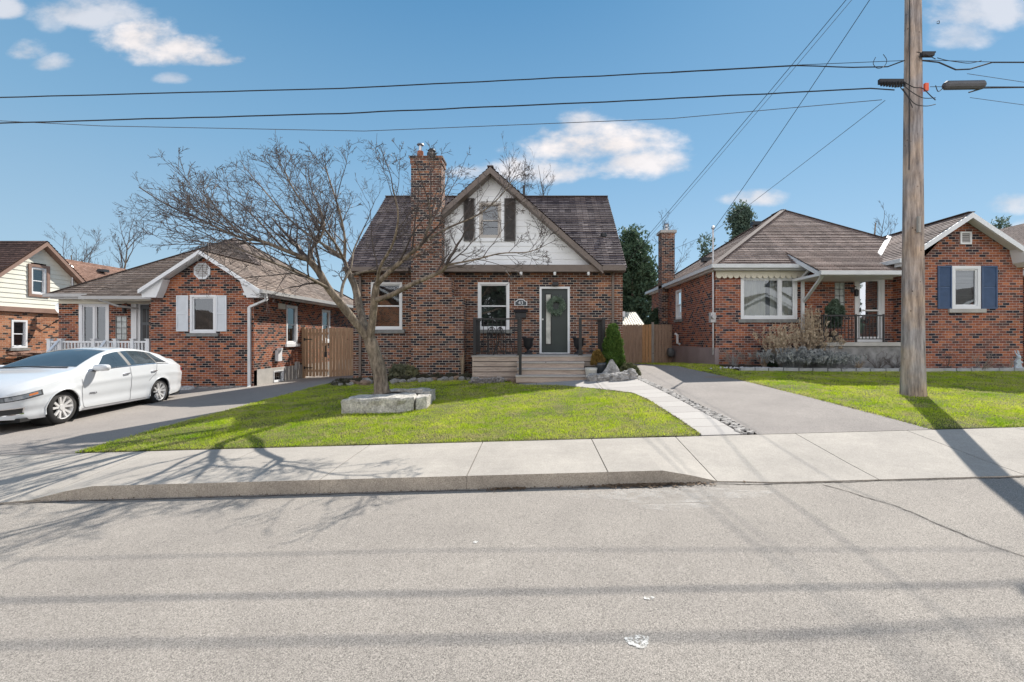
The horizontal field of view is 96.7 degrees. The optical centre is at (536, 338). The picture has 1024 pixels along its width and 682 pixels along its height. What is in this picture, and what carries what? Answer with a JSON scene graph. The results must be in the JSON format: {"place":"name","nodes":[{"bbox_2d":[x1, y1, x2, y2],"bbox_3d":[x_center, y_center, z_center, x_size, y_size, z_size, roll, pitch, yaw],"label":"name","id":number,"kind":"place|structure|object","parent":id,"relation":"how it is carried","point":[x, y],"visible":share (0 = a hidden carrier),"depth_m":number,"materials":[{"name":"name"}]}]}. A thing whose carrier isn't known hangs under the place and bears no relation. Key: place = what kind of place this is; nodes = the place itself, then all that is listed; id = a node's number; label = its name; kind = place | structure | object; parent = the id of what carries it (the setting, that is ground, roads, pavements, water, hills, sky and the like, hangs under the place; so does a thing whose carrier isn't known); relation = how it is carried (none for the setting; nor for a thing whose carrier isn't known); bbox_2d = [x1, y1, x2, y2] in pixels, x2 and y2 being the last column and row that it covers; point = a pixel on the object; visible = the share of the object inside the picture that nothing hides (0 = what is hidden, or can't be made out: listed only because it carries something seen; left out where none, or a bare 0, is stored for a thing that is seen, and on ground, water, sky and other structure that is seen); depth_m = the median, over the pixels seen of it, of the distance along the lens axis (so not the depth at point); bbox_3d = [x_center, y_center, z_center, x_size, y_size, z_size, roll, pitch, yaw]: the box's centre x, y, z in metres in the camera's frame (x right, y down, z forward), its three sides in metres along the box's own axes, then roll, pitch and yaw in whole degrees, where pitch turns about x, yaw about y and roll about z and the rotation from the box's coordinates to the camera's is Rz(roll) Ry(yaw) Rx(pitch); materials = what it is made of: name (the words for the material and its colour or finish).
{"place":"outdoors","nodes":[
{"label":"outdoors","id":0,"kind":"place"},
{"bbox_2d":[0,241,85,364],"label":"sided house","id":1,"kind":"structure","parent":0,"point":[31,272],"depth_m":19.72,"materials":[{"name":"orange brick"}]},
{"bbox_2d":[9,320,30,350],"bbox_3d":[-22.035,-0.130,19.367,0.209,1.313,0.777,0,0,0],"label":"window","id":2,"kind":"structure","parent":1,"relation":"in","point":[19,328],"depth_m":19.44,"materials":[{"name":"white glass"}]},
{"bbox_2d":[32,267,46,294],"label":"window","id":3,"kind":"structure","parent":1,"relation":"in","point":[39,275],"depth_m":20.20,"materials":[{"name":"white glass"}]},
{"bbox_2d":[66,259,125,280],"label":"roofed house","id":4,"kind":"structure","parent":0,"point":[86,271],"depth_m":26.64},
{"bbox_2d":[0,375,352,454],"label":"driveway","id":5,"kind":"structure","parent":0,"point":[89,428],"depth_m":9.66,"materials":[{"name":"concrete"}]},
{"bbox_2d":[0,347,181,425],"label":"parked car","id":6,"kind":"object","parent":5,"relation":"on","point":[52,388],"visible":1,"depth_m":10.03,"materials":[{"name":"white paint"}]},
{"bbox_2d":[302,327,328,377],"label":"wooden gate","id":7,"kind":"structure","parent":5,"relation":"on","point":[308,352],"depth_m":18.70,"materials":[{"name":"brown wood"}]},
{"bbox_2d":[75,380,699,452],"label":"grass","id":8,"kind":"structure","parent":0,"point":[305,411],"depth_m":8.43,"materials":[{"name":"green plant"}]},
{"bbox_2d":[113,131,566,393],"bbox_3d":[-3.768,-1.613,9.526,8.671,6.347,6.568,0,0,0],"label":"bare tree","id":9,"kind":"object","parent":8,"relation":"on","point":[364,327],"visible":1,"depth_m":9.09,"materials":[{"name":"brown plant"}]},
{"bbox_2d":[341,392,416,413],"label":"stone slab","id":10,"kind":"structure","parent":8,"relation":"on","point":[388,403],"depth_m":9.19,"materials":[{"name":"grey stone"}]},
{"bbox_2d":[330,372,471,385],"bbox_3d":[-4.031,1.250,14.045,4.547,0.439,0.902,0,0,0],"label":"garden bed","id":11,"kind":"object","parent":8,"relation":"on","point":[347,380],"visible":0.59,"depth_m":13.97,"materials":[{"name":"green plant"}]},
{"bbox_2d":[390,387,429,392],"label":"stone slab","id":12,"kind":"structure","parent":8,"relation":"on","point":[415,390],"depth_m":10.53,"materials":[{"name":"grey stone"}]},
{"bbox_2d":[416,394,431,409],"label":"stone slab","id":13,"kind":"structure","parent":8,"relation":"on","point":[424,401],"depth_m":9.42,"materials":[{"name":"grey stone"}]},
{"bbox_2d":[421,389,435,400],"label":"stone slab","id":14,"kind":"structure","parent":8,"relation":"on","point":[429,391],"depth_m":10.22,"materials":[{"name":"stone"}]},
{"bbox_2d":[468,376,503,383],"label":"dead foliage","id":15,"kind":"object","parent":8,"relation":"on","point":[488,380],"visible":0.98,"depth_m":12.90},
{"bbox_2d":[22,359,978,488],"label":"ground","id":16,"kind":"structure","parent":0,"point":[501,441],"depth_m":7.24,"materials":[{"name":"soil"}]},
{"bbox_2d":[44,223,106,262],"bbox_3d":[-36.245,-3.471,36.098,2.437,10.989,4.187,0,0,-16],"label":"bare tree","id":17,"kind":"object","parent":16,"relation":"on","point":[93,250],"visible":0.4,"depth_m":36.23,"materials":[{"name":"brown plant"}]},
{"bbox_2d":[64,228,105,262],"bbox_3d":[-38.051,-3.922,38.120,3.008,11.911,2.869,0,0,-34],"label":"bare tree","id":18,"kind":"object","parent":16,"relation":"on","point":[86,247],"visible":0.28,"depth_m":38.13,"materials":[{"name":"brown plant"}]},
{"bbox_2d":[90,200,150,268],"bbox_3d":[-31.592,-4.494,35.033,2.845,12.928,3.542,0,0,0],"label":"bare tree","id":19,"kind":"object","parent":16,"relation":"on","point":[125,261],"visible":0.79,"depth_m":34.64,"materials":[{"name":"brown plant"}]},
{"bbox_2d":[42,238,352,386],"bbox_3d":[-13.495,-1.262,20.078,8.810,6.425,9.995,0,0,0],"label":"brick bungalow","id":20,"kind":"object","parent":16,"relation":"on","point":[224,333],"visible":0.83,"depth_m":16.07,"materials":[{"name":"brick"}]},
{"bbox_2d":[79,304,108,346],"bbox_3d":[-16.522,-0.351,17.442,1.126,1.976,0.915,0,0,0],"label":"window","id":21,"kind":"structure","parent":20,"relation":"in","point":[93,318],"depth_m":17.04,"materials":[{"name":"white glass"}]},
{"bbox_2d":[45,339,150,351],"bbox_3d":[-14.982,1.009,15.636,3.532,1.982,2.729,0,0,0],"label":"porch railing","id":22,"kind":"object","parent":20,"relation":"attached to","point":[58,344],"visible":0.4,"depth_m":15.56,"materials":[{"name":"wood"}]},
{"bbox_2d":[115,316,126,339],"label":"glass block window","id":23,"kind":"structure","parent":20,"relation":"in","point":[120,321],"depth_m":17.02,"materials":[{"name":"glass"}]},
{"bbox_2d":[131,304,148,350],"bbox_3d":[-14.795,-0.181,17.050,0.670,2.274,0.140,0,0,0],"label":"side door","id":24,"kind":"structure","parent":20,"relation":"in","point":[139,317],"depth_m":17.04,"materials":[{"name":"white metal"}]},
{"bbox_2d":[186,295,218,335],"bbox_3d":[-11.354,-0.766,15.915,1.071,1.413,0.970,0,0,0],"label":"window","id":25,"kind":"structure","parent":20,"relation":"in","point":[202,307],"depth_m":15.75,"materials":[{"name":"white glass"}]},
{"bbox_2d":[254,370,283,382],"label":"window","id":26,"kind":"structure","parent":20,"relation":"in","point":[276,379],"depth_m":17.09,"materials":[{"name":"clear glass"}]},
{"bbox_2d":[285,305,299,346],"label":"window","id":27,"kind":"structure","parent":20,"relation":"in","point":[291,311],"depth_m":18.22,"materials":[{"name":"clear glass"}]},
{"bbox_2d":[322,310,329,342],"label":"window","id":28,"kind":"structure","parent":20,"relation":"in","point":[325,313],"depth_m":21.13,"materials":[{"name":"clear glass"}]},
{"bbox_2d":[329,328,352,376],"bbox_3d":[-7.278,0.583,18.780,2.515,2.028,0.060,0,0,0],"label":"wooden fence","id":29,"kind":"object","parent":16,"relation":"on","point":[342,351],"visible":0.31,"depth_m":18.75,"materials":[{"name":"brown wood"}]},
{"bbox_2d":[343,143,626,378],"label":"brick house","id":30,"kind":"structure","parent":16,"relation":"on","point":[426,326],"depth_m":15.00,"materials":[{"name":"brown brick"}]},
{"bbox_2d":[371,282,404,332],"bbox_3d":[-4.941,-1.007,15.415,1.211,1.681,0.970,0,0,0],"label":"window","id":31,"kind":"structure","parent":30,"relation":"in","point":[389,311],"depth_m":15.90,"materials":[{"name":"clear glass"}]},
{"bbox_2d":[479,202,500,237],"bbox_3d":[-1.516,-3.863,15.338,0.719,1.157,0.915,0,0,0],"label":"window","id":32,"kind":"structure","parent":30,"relation":"in","point":[492,231],"depth_m":15.80,"materials":[{"name":"clear glass"}]},
{"bbox_2d":[478,282,511,332],"bbox_3d":[-1.411,-1.005,15.415,1.221,1.677,0.970,0,0,0],"label":"window","id":33,"kind":"structure","parent":30,"relation":"in","point":[493,297],"depth_m":15.90,"materials":[{"name":"white glass"}]},
{"bbox_2d":[540,287,569,353],"bbox_3d":[0.599,-0.595,15.087,0.996,2.203,0.225,0,0,0],"label":"front door","id":34,"kind":"structure","parent":30,"relation":"in","point":[554,330],"depth_m":15.06,"materials":[{"name":"black metal"}]},
{"bbox_2d":[545,295,566,316],"bbox_3d":[0.646,-1.068,14.979,0.730,0.794,0.277,0,0,5],"label":"wreath","id":35,"kind":"object","parent":34,"relation":"hanging from","point":[549,306],"visible":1,"depth_m":14.95,"materials":[{"name":"green plant"}]},
{"bbox_2d":[485,133,543,192],"bbox_3d":[-1.430,-5.795,29.912,3.108,14.357,3.336,0,0,-41],"label":"bare tree","id":36,"kind":"object","parent":16,"relation":"on","point":[507,167],"visible":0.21,"depth_m":29.36,"materials":[{"name":"brown plant"}]},
{"bbox_2d":[471,318,604,382],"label":"wooden deck","id":37,"kind":"structure","parent":16,"relation":"on","point":[519,366],"depth_m":13.50,"materials":[{"name":"brown wood"}]},
{"bbox_2d":[478,327,495,354],"bbox_3d":[-1.519,0.077,14.300,0.443,0.884,0.424,0,0,35],"label":"bistro chair","id":38,"kind":"object","parent":37,"relation":"on","point":[488,340],"visible":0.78,"depth_m":14.37,"materials":[{"name":"black metal"}]},
{"bbox_2d":[522,338,533,353],"bbox_3d":[-0.265,0.251,14.600,0.400,0.530,0.400,0,0,0],"label":"urn planter","id":39,"kind":"object","parent":37,"relation":"on","point":[528,343],"visible":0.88,"depth_m":14.47,"materials":[{"name":"black metal"}]},
{"bbox_2d":[573,338,584,353],"bbox_3d":[1.351,0.251,14.600,0.400,0.530,0.400,0,0,0],"label":"urn planter","id":40,"kind":"object","parent":37,"relation":"on","point":[576,342],"visible":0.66,"depth_m":14.48,"materials":[{"name":"black metal"}]},
{"bbox_2d":[532,165,554,194],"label":"bare tree","id":41,"kind":"object","parent":16,"relation":"on","point":[543,192],"visible":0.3,"depth_m":31.35,"materials":[{"name":"brown plant"}]},
{"bbox_2d":[585,367,596,374],"bbox_3d":[1.530,0.994,12.750,0.350,0.330,0.350,0,0,0],"label":"flower pot","id":42,"kind":"object","parent":16,"relation":"on","point":[588,370],"visible":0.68,"depth_m":12.62,"materials":[{"name":"ceramic"}]},
{"bbox_2d":[595,362,606,372],"bbox_3d":[1.850,0.899,13.100,0.340,0.400,0.340,0,0,0],"label":"flower pot","id":43,"kind":"object","parent":16,"relation":"on","point":[600,367],"visible":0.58,"depth_m":12.96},
{"bbox_2d":[590,349,605,365],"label":"potted shrub","id":44,"kind":"object","parent":43,"relation":"in","point":[597,356],"visible":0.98,"depth_m":13.03,"materials":[{"name":"orange plant"}]},
{"bbox_2d":[602,360,619,372],"bbox_3d":[2.115,0.874,12.764,0.613,0.550,0.566,0,0,41],"label":"boulder","id":45,"kind":"object","parent":16,"relation":"on","point":[611,367],"visible":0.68,"depth_m":12.68,"materials":[{"name":"stone"}]},
{"bbox_2d":[602,323,625,368],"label":"columnar cedar","id":46,"kind":"object","parent":16,"relation":"on","point":[612,347],"visible":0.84,"depth_m":13.16,"materials":[{"name":"green plant"}]},
{"bbox_2d":[619,362,640,375],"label":"shrub","id":47,"kind":"object","parent":16,"relation":"on","point":[625,366],"visible":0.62,"depth_m":12.79,"materials":[{"name":"green plant"}]},
{"bbox_2d":[623,312,643,362],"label":"garden shed","id":48,"kind":"structure","parent":16,"relation":"on","point":[631,318],"depth_m":22.54,"materials":[{"name":"beige metal"}]},
{"bbox_2d":[617,223,657,348],"bbox_3d":[6.072,-2.927,27.945,4.250,8.216,4.298,0,0,0],"label":"evergreen tree","id":49,"kind":"object","parent":16,"relation":"on","point":[640,279],"visible":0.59,"depth_m":27.00,"materials":[{"name":"green plant"}]},
{"bbox_2d":[623,322,671,362],"bbox_3d":[4.390,0.234,19.705,2.980,1.849,0.110,0,0,0],"label":"wooden fence","id":50,"kind":"object","parent":16,"relation":"on","point":[642,342],"visible":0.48,"depth_m":19.70,"materials":[{"name":"brown wood"}]},
{"bbox_2d":[644,308,661,359],"bbox_3d":[5.806,-0.171,21.591,2.060,2.708,2.053,0,0,0],"label":"evergreen shrub","id":51,"kind":"object","parent":16,"relation":"on","point":[654,317],"visible":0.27,"depth_m":21.27,"materials":[{"name":"green plant"}]},
{"bbox_2d":[654,210,694,282],"bbox_3d":[10.229,-4.355,35.850,3.222,11.018,4.655,0,0,0],"label":"bare tree","id":52,"kind":"object","parent":16,"relation":"on","point":[679,249],"visible":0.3,"depth_m":34.53,"materials":[{"name":"brown plant"}]},
{"bbox_2d":[637,376,754,434],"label":"cobbles","id":53,"kind":"object","parent":16,"relation":"on","point":[736,427],"visible":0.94,"depth_m":8.25,"materials":[{"name":"stone"}]},
{"bbox_2d":[697,234,716,258],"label":"evergreen tree","id":54,"kind":"object","parent":16,"relation":"on","point":[704,249],"visible":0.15,"depth_m":37.83,"materials":[{"name":"green plant"}]},
{"bbox_2d":[721,199,757,245],"bbox_3d":[17.913,-5.579,39.983,4.819,13.210,4.785,0,0,0],"label":"evergreen tree","id":55,"kind":"object","parent":16,"relation":"on","point":[741,221],"visible":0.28,"depth_m":39.57,"materials":[{"name":"green plant"}]},
{"bbox_2d":[645,209,1023,367],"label":"brick house","id":56,"kind":"structure","parent":16,"relation":"on","point":[782,267],"depth_m":14.98,"materials":[{"name":"brick"}]},
{"bbox_2d":[674,289,681,322],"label":"window","id":57,"kind":"structure","parent":56,"relation":"in","point":[679,292],"depth_m":18.99,"materials":[{"name":"clear glass"}]},
{"bbox_2d":[738,277,800,322],"bbox_3d":[7.659,-1.269,15.115,2.036,1.512,0.370,0,0,0],"label":"window","id":58,"kind":"structure","parent":56,"relation":"in","point":[763,300],"depth_m":15.15,"materials":[{"name":"white glass"}]},
{"bbox_2d":[715,101,883,230],"bbox_3d":[6.502,-4.192,12.200,0.011,1.397,5.854,0,0,-13],"label":"overhead cable","id":59,"kind":"object","parent":56,"relation":"attached to","point":[807,160],"visible":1,"depth_m":11.21,"materials":[{"name":"black rubber"}]},
{"bbox_2d":[835,282,844,305],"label":"glass block window","id":60,"kind":"structure","parent":56,"relation":"in","point":[839,286],"depth_m":15.02,"materials":[{"name":"glass"}]},
{"bbox_2d":[854,279,884,341],"bbox_3d":[10.969,-0.970,15.070,0.975,2.184,0.240,0,0,0],"label":"storm door","id":61,"kind":"structure","parent":56,"relation":"in","point":[870,300],"depth_m":15.14,"materials":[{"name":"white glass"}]},
{"bbox_2d":[948,266,986,312],"bbox_3d":[13.028,-1.490,13.834,1.111,1.433,0.209,0,0,0],"label":"window","id":62,"kind":"structure","parent":56,"relation":"in","point":[966,280],"depth_m":13.82,"materials":[{"name":"white glass"}]},
{"bbox_2d":[805,314,942,371],"bbox_3d":[10.305,0.230,14.085,2.989,1.940,1.770,0,0,0],"label":"front stoop","id":63,"kind":"object","parent":16,"relation":"on","point":[874,350],"visible":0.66,"depth_m":13.95,"materials":[{"name":"concrete"}]},
{"bbox_2d":[823,298,845,341],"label":"potted evergreen","id":64,"kind":"object","parent":63,"relation":"on","point":[834,306],"visible":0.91,"depth_m":14.16,"materials":[{"name":"green plant"}]},
{"bbox_2d":[872,201,896,235],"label":"bare tree","id":65,"kind":"object","parent":16,"relation":"on","point":[874,229],"visible":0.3,"depth_m":29.02,"materials":[{"name":"brown plant"}]},
{"bbox_2d":[991,215,1012,228],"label":"evergreen tree","id":66,"kind":"object","parent":16,"relation":"on","point":[1000,224],"visible":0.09,"depth_m":29.82,"materials":[{"name":"green plant"}]},
{"bbox_2d":[999,223,1023,364],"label":"brick house","id":67,"kind":"structure","parent":16,"relation":"on","point":[1016,232],"depth_m":19.16,"materials":[{"name":"brown brick"}]},
{"bbox_2d":[0,477,1023,681],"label":"road","id":68,"kind":"structure","parent":0,"point":[785,582],"depth_m":3.18,"materials":[{"name":"grey asphalt"}]},
{"bbox_2d":[85,484,685,500],"bbox_3d":[-1.720,1.794,5.289,7.160,0.197,0.052,0,0,0],"label":"road crack","id":69,"kind":"object","parent":68,"relation":"on","point":[325,494],"visible":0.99,"depth_m":5.29,"materials":[{"name":"black asphalt"}]},
{"bbox_2d":[0,470,1023,503],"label":"curb","id":70,"kind":"structure","parent":68,"relation":"on","point":[333,486],"depth_m":5.35,"materials":[{"name":"concrete"}]},
{"bbox_2d":[36,371,1019,500],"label":"leaf litter","id":71,"kind":"object","parent":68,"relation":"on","point":[655,484],"visible":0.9,"depth_m":6.97,"materials":[{"name":"brown plant"}]},
{"bbox_2d":[624,635,648,647],"bbox_3d":[0.570,1.701,2.554,0.142,0.004,0.115,0,0,0],"label":"road paint stain","id":72,"kind":"object","parent":68,"relation":"on","point":[645,641],"visible":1,"depth_m":2.55,"materials":[{"name":"white paint"}]},
{"bbox_2d":[706,477,1012,484],"bbox_3d":[10.930,1.445,5.220,18.061,0.498,0.101,0,0,0],"label":"road crack","id":73,"kind":"object","parent":68,"relation":"on","point":[862,481],"visible":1,"depth_m":5.22,"materials":[{"name":"black asphalt"}]},
{"bbox_2d":[822,484,1022,555],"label":"road crack","id":74,"kind":"object","parent":68,"relation":"on","point":[927,519],"visible":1,"depth_m":4.10,"materials":[{"name":"asphalt"}]},
{"bbox_2d":[0,427,1023,502],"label":"sidewalk","id":75,"kind":"structure","parent":0,"point":[874,455],"depth_m":6.04,"materials":[{"name":"concrete"}]},
{"bbox_2d":[0,0,1023,316],"label":"sky","id":76,"kind":"structure","parent":0,"point":[63,176],"materials":[{"name":"blue"}]},
{"bbox_2d":[520,379,739,435],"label":"path","id":77,"kind":"structure","parent":0,"point":[703,423],"depth_m":9.15,"materials":[{"name":"grey concrete"}]},
{"bbox_2d":[586,373,598,380],"bbox_3d":[1.532,1.081,12.355,0.398,0.260,0.358,0,0,0],"label":"boulder","id":78,"kind":"object","parent":77,"relation":"on","point":[591,376],"visible":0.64,"depth_m":12.22,"materials":[{"name":"stone"}]},
{"bbox_2d":[597,372,609,380],"bbox_3d":[1.828,1.058,12.303,0.437,0.290,0.345,0,0,0],"label":"boulder","id":79,"kind":"object","parent":77,"relation":"on","point":[604,376],"visible":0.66,"depth_m":12.16,"materials":[{"name":"stone"}]},
{"bbox_2d":[608,372,629,380],"bbox_3d":[2.211,1.039,12.191,0.639,0.273,0.430,0,0,0],"label":"boulder","id":80,"kind":"object","parent":77,"relation":"on","point":[619,376],"visible":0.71,"depth_m":12.03,"materials":[{"name":"stone"}]},
{"bbox_2d":[622,368,637,378],"bbox_3d":[2.518,1.009,12.312,0.463,0.382,0.387,0,0,0],"label":"boulder","id":81,"kind":"object","parent":77,"relation":"on","point":[632,373],"visible":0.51,"depth_m":12.15,"materials":[{"name":"stone"}]},
{"bbox_2d":[635,362,735,370],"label":"grass","id":82,"kind":"structure","parent":0,"point":[686,365],"depth_m":14.72,"materials":[{"name":"green plant"}]},
{"bbox_2d":[633,363,930,433],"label":"driveway","id":83,"kind":"structure","parent":0,"point":[759,409],"depth_m":8.55,"materials":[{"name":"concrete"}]},
{"bbox_2d":[786,305,829,352],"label":"ornamental grass","id":84,"kind":"object","parent":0,"point":[814,334],"depth_m":14.27,"materials":[{"name":"beige plant"}]},
{"bbox_2d":[703,370,1023,428],"bbox_3d":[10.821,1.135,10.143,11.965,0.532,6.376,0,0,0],"label":"grass","id":85,"kind":"structure","parent":0,"point":[1008,411],"depth_m":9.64,"materials":[{"name":"green plant"}]},
{"bbox_2d":[873,0,986,396],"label":"utility pole","id":86,"kind":"object","parent":85,"relation":"on","point":[913,379],"visible":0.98,"depth_m":9.21,"materials":[{"name":"brown wood"}]},
{"bbox_2d":[7,99,881,130],"bbox_3d":[-5.057,-4.688,9.580,24.654,0.672,0.013,0,0,0],"label":"overhead cable","id":87,"kind":"object","parent":86,"relation":"attached to","point":[455,127],"visible":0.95,"depth_m":9.57,"materials":[{"name":"black rubber"}]},
{"bbox_2d":[0,88,894,123],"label":"overhead cable","id":88,"kind":"object","parent":86,"relation":"attached to","point":[446,108],"visible":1,"depth_m":9.07,"materials":[{"name":"black rubber"}]},
{"bbox_2d":[0,60,904,97],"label":"overhead cable","id":89,"kind":"object","parent":86,"relation":"attached to","point":[453,82],"visible":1,"depth_m":9.07,"materials":[{"name":"black rubber"}]},
{"bbox_2d":[627,0,845,259],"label":"overhead cable","id":90,"kind":"object","parent":86,"relation":"attached to","point":[744,121],"visible":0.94,"depth_m":12.92,"materials":[{"name":"black rubber"}]},
{"bbox_2d":[629,0,851,259],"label":"overhead cable","id":91,"kind":"object","parent":86,"relation":"attached to","point":[750,119],"visible":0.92,"depth_m":13.03,"materials":[{"name":"black rubber"}]},
{"bbox_2d":[673,60,902,71],"bbox_3d":[5.017,-5.425,9.080,4.654,0.238,0.011,0,0,0],"label":"overhead cable","id":92,"kind":"object","parent":86,"relation":"attached to","point":[810,64],"visible":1,"depth_m":9.08,"materials":[{"name":"black rubber"}]},
{"bbox_2d":[714,0,869,228],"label":"overhead cable","id":93,"kind":"object","parent":86,"relation":"attached to","point":[795,111],"visible":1,"depth_m":11.96,"materials":[{"name":"black rubber"}]},
{"bbox_2d":[922,60,1023,69],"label":"overhead cable","id":94,"kind":"object","parent":86,"relation":"attached to","point":[967,68],"visible":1,"depth_m":9.07,"materials":[{"name":"black rubber"}]},
{"bbox_2d":[719,364,1023,369],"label":"bed soil","id":95,"kind":"structure","parent":0,"point":[727,365],"depth_m":14.17,"materials":[{"name":"brown soil"}]},
{"bbox_2d":[712,342,746,364],"bbox_3d":[6.163,0.509,14.600,1.050,0.757,0.630,0,0,19],"label":"bare shrub","id":96,"kind":"object","parent":95,"relation":"on","point":[726,353],"visible":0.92,"depth_m":14.61,"materials":[{"name":"plant"}]},
{"bbox_2d":[752,323,809,366],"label":"ornamental grass","id":97,"kind":"object","parent":95,"relation":"on","point":[779,342],"depth_m":14.21,"materials":[{"name":"beige plant"}]},
{"bbox_2d":[740,346,845,367],"bbox_3d":[7.947,0.562,13.790,2.832,0.762,2.679,0,0,0],"label":"lavender bush","id":98,"kind":"object","parent":95,"relation":"on","point":[789,357],"visible":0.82,"depth_m":13.50,"materials":[{"name":"grey plant"}]},
{"bbox_2d":[780,348,866,367],"bbox_3d":[8.545,0.613,13.759,2.386,0.686,2.450,0,0,29],"label":"lavender bush","id":99,"kind":"object","parent":95,"relation":"on","point":[841,359],"visible":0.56,"depth_m":13.30,"materials":[{"name":"grey plant"}]},
{"bbox_2d":[814,330,846,351],"bbox_3d":[8.989,0.347,13.899,0.878,1.207,0.527,0,0,0],"label":"hydrangea","id":100,"kind":"object","parent":95,"relation":"on","point":[843,341],"visible":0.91,"depth_m":13.88,"materials":[{"name":"brown plant"}]},
{"bbox_2d":[863,351,893,367],"bbox_3d":[10.190,0.667,13.543,0.880,0.610,0.556,0,0,-18],"label":"bare shrub","id":101,"kind":"object","parent":95,"relation":"on","point":[879,361],"visible":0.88,"depth_m":13.56,"materials":[{"name":"plant"}]},
{"bbox_2d":[971,351,1005,368],"bbox_3d":[13.213,0.671,13.301,0.748,0.624,0.661,0,0,0],"label":"bare shrub","id":102,"kind":"object","parent":95,"relation":"on","point":[985,364],"visible":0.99,"depth_m":13.25,"materials":[{"name":"plant"}]},
{"bbox_2d":[1013,350,1022,367],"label":"rabbit statue","id":103,"kind":"object","parent":95,"relation":"on","point":[1018,362],"visible":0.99,"depth_m":13.34,"materials":[{"name":"stone"}]},
{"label":"bed soil","id":104,"kind":"structure","parent":0,"visible":0},
{"bbox_2d":[388,362,408,379],"bbox_3d":[-4.335,1.072,14.311,0.729,0.647,0.674,0,0,0],"label":"leafy plant","id":105,"kind":"object","parent":104,"relation":"on","point":[395,370],"visible":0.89,"depth_m":14.15,"materials":[{"name":"green plant"}]},
{"bbox_2d":[405,364,419,379],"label":"rhododendron","id":106,"kind":"object","parent":104,"relation":"on","point":[409,369],"visible":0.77,"depth_m":14.25,"materials":[{"name":"green plant"}]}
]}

